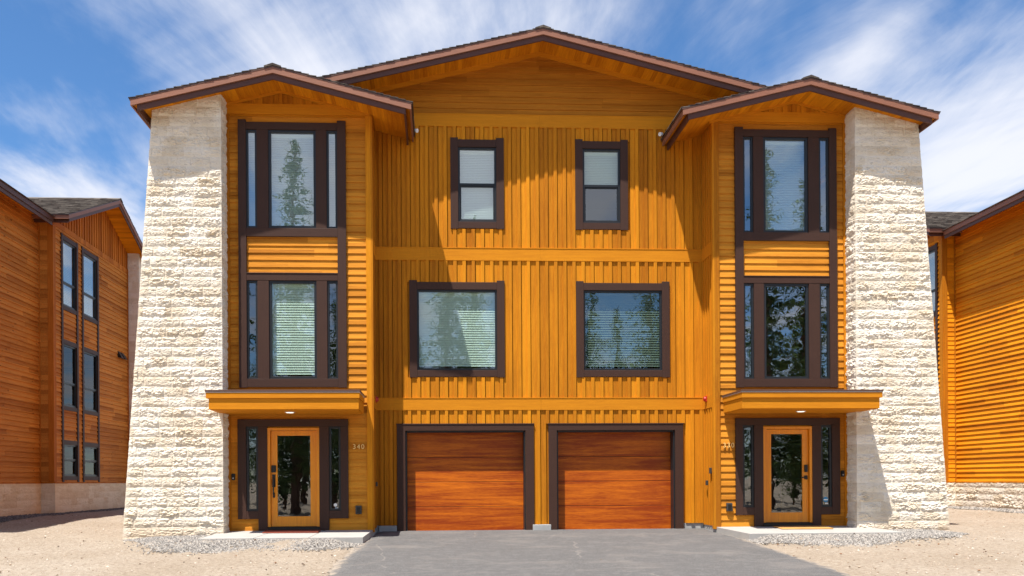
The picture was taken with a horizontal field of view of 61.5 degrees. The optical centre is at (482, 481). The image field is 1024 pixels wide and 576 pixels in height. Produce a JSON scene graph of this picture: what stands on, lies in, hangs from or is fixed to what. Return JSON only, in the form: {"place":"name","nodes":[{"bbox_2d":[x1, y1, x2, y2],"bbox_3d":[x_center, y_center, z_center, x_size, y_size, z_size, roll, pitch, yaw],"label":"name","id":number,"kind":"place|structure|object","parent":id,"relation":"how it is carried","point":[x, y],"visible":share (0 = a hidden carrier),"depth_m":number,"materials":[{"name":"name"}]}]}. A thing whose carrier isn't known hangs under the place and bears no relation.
{"place":"outdoors","nodes":[
{"label":"outdoors","id":0,"kind":"place"},
{"bbox_2d":[0,507,124,522],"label":"gravel","id":1,"kind":"structure","parent":0,"point":[9,518],"depth_m":23.48,"materials":[{"name":"stone"}]},
{"bbox_2d":[122,535,362,554],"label":"gravel","id":2,"kind":"structure","parent":0,"point":[209,546],"depth_m":15.33,"materials":[{"name":"grey gravel"}]},
{"bbox_2d":[0,508,1023,575],"bbox_3d":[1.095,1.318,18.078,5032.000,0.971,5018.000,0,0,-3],"label":"ground","id":3,"kind":"structure","parent":0,"point":[120,555],"depth_m":14.30,"materials":[{"name":"beige sand"}]},
{"bbox_2d":[0,179,142,516],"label":"timber house","id":4,"kind":"structure","parent":3,"relation":"on","point":[70,272],"depth_m":25.95,"materials":[{"name":"orange wood"}]},
{"bbox_2d":[63,240,75,310],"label":"window","id":5,"kind":"structure","parent":4,"relation":"in","point":[68,284],"depth_m":26.34,"materials":[{"name":"clear glass"}]},
{"bbox_2d":[64,344,75,407],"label":"window","id":6,"kind":"structure","parent":4,"relation":"in","point":[73,384],"depth_m":26.54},
{"bbox_2d":[64,444,76,475],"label":"window","id":7,"kind":"structure","parent":4,"relation":"in","point":[74,460],"depth_m":26.52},
{"bbox_2d":[84,351,96,411],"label":"window","id":8,"kind":"structure","parent":4,"relation":"in","point":[94,390],"depth_m":28.16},
{"bbox_2d":[84,253,96,320],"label":"window","id":9,"kind":"structure","parent":4,"relation":"in","point":[88,307],"depth_m":27.91,"materials":[{"name":"clear glass"}]},
{"bbox_2d":[85,446,97,476],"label":"window","id":10,"kind":"structure","parent":4,"relation":"in","point":[90,461],"depth_m":28.06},
{"bbox_2d":[199,530,372,543],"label":"porch slab","id":11,"kind":"structure","parent":3,"relation":"on","point":[357,536],"depth_m":16.23,"materials":[{"name":"concrete"}]},
{"bbox_2d":[262,530,320,532],"bbox_3d":[-3.734,0.982,16.807,1.070,0.037,0.390,0,0,-3],"label":"doormat","id":12,"kind":"object","parent":11,"relation":"on","point":[291,531],"visible":1,"depth_m":16.73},
{"bbox_2d":[123,25,949,538],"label":"duplex house","id":13,"kind":"structure","parent":3,"relation":"on","point":[543,277],"depth_m":17.60,"materials":[{"name":"orange wood"}]},
{"bbox_2d":[246,130,256,227],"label":"window","id":14,"kind":"structure","parent":13,"relation":"in","point":[251,196],"depth_m":17.13,"materials":[{"name":"clear glass"}]},
{"bbox_2d":[246,427,257,510],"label":"window","id":15,"kind":"structure","parent":13,"relation":"in","point":[247,428],"depth_m":17.04,"materials":[{"name":"clear glass"}]},
{"bbox_2d":[247,280,257,378],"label":"window","id":16,"kind":"structure","parent":13,"relation":"in","point":[248,304],"depth_m":17.04,"materials":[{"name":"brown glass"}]},
{"bbox_2d":[268,130,315,227],"bbox_3d":[-3.791,-5.997,17.145,0.935,1.950,0.130,0,0,-3],"label":"window","id":17,"kind":"structure","parent":13,"relation":"in","point":[303,215],"depth_m":17.18,"materials":[{"name":"clear glass"}]},
{"bbox_2d":[269,281,316,378],"bbox_3d":[-3.773,-3.007,17.145,0.935,1.950,0.130,0,0,-3],"label":"window","id":18,"kind":"structure","parent":13,"relation":"in","point":[292,304],"depth_m":17.18,"materials":[{"name":"clear glass"}]},
{"bbox_2d":[271,431,316,526],"bbox_3d":[-3.760,-0.052,17.103,0.900,1.900,0.118,0,0,-3],"label":"door","id":19,"kind":"structure","parent":13,"relation":"in","point":[276,521],"depth_m":17.12,"materials":[{"name":"brown wood"}]},
{"bbox_2d":[326,131,336,227],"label":"window","id":20,"kind":"structure","parent":13,"relation":"in","point":[331,195],"depth_m":17.21,"materials":[{"name":"clear glass"}]},
{"bbox_2d":[327,281,337,378],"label":"window","id":21,"kind":"structure","parent":13,"relation":"in","point":[328,282],"depth_m":17.12,"materials":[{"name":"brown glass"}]},
{"bbox_2d":[329,426,340,510],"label":"window","id":22,"kind":"structure","parent":13,"relation":"in","point":[330,427],"depth_m":17.12,"materials":[{"name":"clear glass"}]},
{"bbox_2d":[417,290,496,369],"bbox_3d":[-0.543,-3.164,18.062,1.680,1.695,0.130,0,0,-3],"label":"window","id":23,"kind":"structure","parent":13,"relation":"in","point":[454,329],"depth_m":18.10,"materials":[{"name":"clear glass"}]},
{"bbox_2d":[407,433,522,530],"bbox_3d":[-0.371,0.030,18.253,2.455,2.124,0.053,0,0,-3],"label":"garage door","id":24,"kind":"structure","parent":13,"relation":"in","point":[460,469],"depth_m":18.23,"materials":[{"name":"orange wood"}]},
{"bbox_2d":[458,147,495,221],"bbox_3d":[-0.124,-6.212,18.084,0.810,1.575,0.130,0,0,-3],"label":"window","id":25,"kind":"structure","parent":13,"relation":"in","point":[477,208],"depth_m":18.12,"materials":[{"name":"clear glass"}]},
{"bbox_2d":[583,149,619,222],"bbox_3d":[2.496,-6.228,18.217,0.810,1.575,0.130,0,0,-3],"label":"window","id":26,"kind":"structure","parent":13,"relation":"in","point":[608,180],"depth_m":18.25,"materials":[{"name":"clear glass"}]},
{"bbox_2d":[558,432,670,528],"bbox_3d":[2.800,0.011,18.414,2.455,2.124,0.053,0,0,-3],"label":"garage door","id":27,"kind":"structure","parent":13,"relation":"in","point":[641,484],"depth_m":18.39,"materials":[{"name":"orange wood"}]},
{"bbox_2d":[584,290,661,369],"bbox_3d":[2.952,-3.185,18.239,1.680,1.695,0.130,0,0,-3],"label":"window","id":28,"kind":"structure","parent":13,"relation":"in","point":[622,329],"depth_m":18.28,"materials":[{"name":"clear glass"}]},
{"bbox_2d":[743,137,752,231],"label":"window","id":29,"kind":"structure","parent":13,"relation":"in","point":[744,138],"depth_m":17.55,"materials":[{"name":"clear glass"}]},
{"bbox_2d":[743,425,753,506],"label":"window","id":30,"kind":"structure","parent":13,"relation":"in","point":[751,427],"depth_m":17.55,"materials":[{"name":"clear glass"}]},
{"bbox_2d":[744,283,753,378],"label":"window","id":31,"kind":"structure","parent":13,"relation":"in","point":[745,284],"depth_m":17.55,"materials":[{"name":"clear glass"}]},
{"bbox_2d":[763,137,807,232],"bbox_3d":[6.181,-6.057,17.650,0.935,1.950,0.130,0,0,-3],"label":"window","id":32,"kind":"structure","parent":13,"relation":"in","point":[785,219],"depth_m":17.69,"materials":[{"name":"clear glass"}]},
{"bbox_2d":[764,283,808,378],"bbox_3d":[6.201,-3.067,17.620,0.935,1.950,0.070,0,0,-3],"label":"window","id":33,"kind":"structure","parent":13,"relation":"in","point":[765,284],"depth_m":17.61,"materials":[{"name":"clear glass"}]},
{"bbox_2d":[766,429,808,521],"bbox_3d":[6.226,-0.112,17.615,0.900,1.900,0.105,0,0,-3],"label":"door","id":34,"kind":"structure","parent":13,"relation":"in","point":[803,516],"depth_m":17.63,"materials":[{"name":"brown wood"}]},
{"bbox_2d":[819,138,828,232],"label":"window","id":35,"kind":"structure","parent":13,"relation":"in","point":[820,139],"depth_m":17.63,"materials":[{"name":"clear glass"}]},
{"bbox_2d":[820,284,829,378],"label":"window","id":36,"kind":"structure","parent":13,"relation":"in","point":[827,285],"depth_m":17.63,"materials":[{"name":"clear glass"}]},
{"bbox_2d":[821,425,831,506],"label":"window","id":37,"kind":"structure","parent":13,"relation":"in","point":[825,499],"depth_m":17.63,"materials":[{"name":"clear glass"}]},
{"bbox_2d":[716,526,905,539],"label":"porch slab","id":38,"kind":"structure","parent":3,"relation":"on","point":[747,533],"depth_m":16.75,"materials":[{"name":"concrete"}]},
{"bbox_2d":[773,526,832,528],"bbox_3d":[6.407,0.926,17.226,1.030,0.042,0.480,0,0,-3],"label":"doormat","id":39,"kind":"object","parent":38,"relation":"on","point":[802,527],"visible":1,"depth_m":17.14,"materials":[{"name":"yellow fabric"}]},
{"bbox_2d":[925,190,1023,509],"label":"timber house","id":40,"kind":"structure","parent":3,"relation":"on","point":[976,263],"depth_m":25.17,"materials":[{"name":"wood"}]},
{"bbox_2d":[928,249,934,312],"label":"window","id":41,"kind":"structure","parent":40,"relation":"in","point":[931,263],"depth_m":27.16,"materials":[{"name":"clear glass"}]},
{"bbox_2d":[0,511,1023,575],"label":"pebbles","id":42,"kind":"object","parent":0,"point":[339,550],"visible":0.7,"depth_m":14.13,"materials":[{"name":"brown stone"}]},
{"bbox_2d":[0,0,1023,242],"label":"sky","id":43,"kind":"structure","parent":0,"point":[70,69],"materials":[{"name":"blue"}]},
{"bbox_2d":[328,528,849,575],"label":"driveway","id":44,"kind":"structure","parent":0,"point":[640,552],"depth_m":13.80,"materials":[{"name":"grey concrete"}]},
{"bbox_2d":[746,528,968,548],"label":"gravel","id":45,"kind":"structure","parent":0,"point":[865,539],"depth_m":15.96,"materials":[{"name":"grey gravel"}]},
{"bbox_2d":[948,506,1023,512],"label":"gravel","id":46,"kind":"structure","parent":0,"point":[1006,510],"depth_m":23.88,"materials":[{"name":"grey gravel"}]}
]}

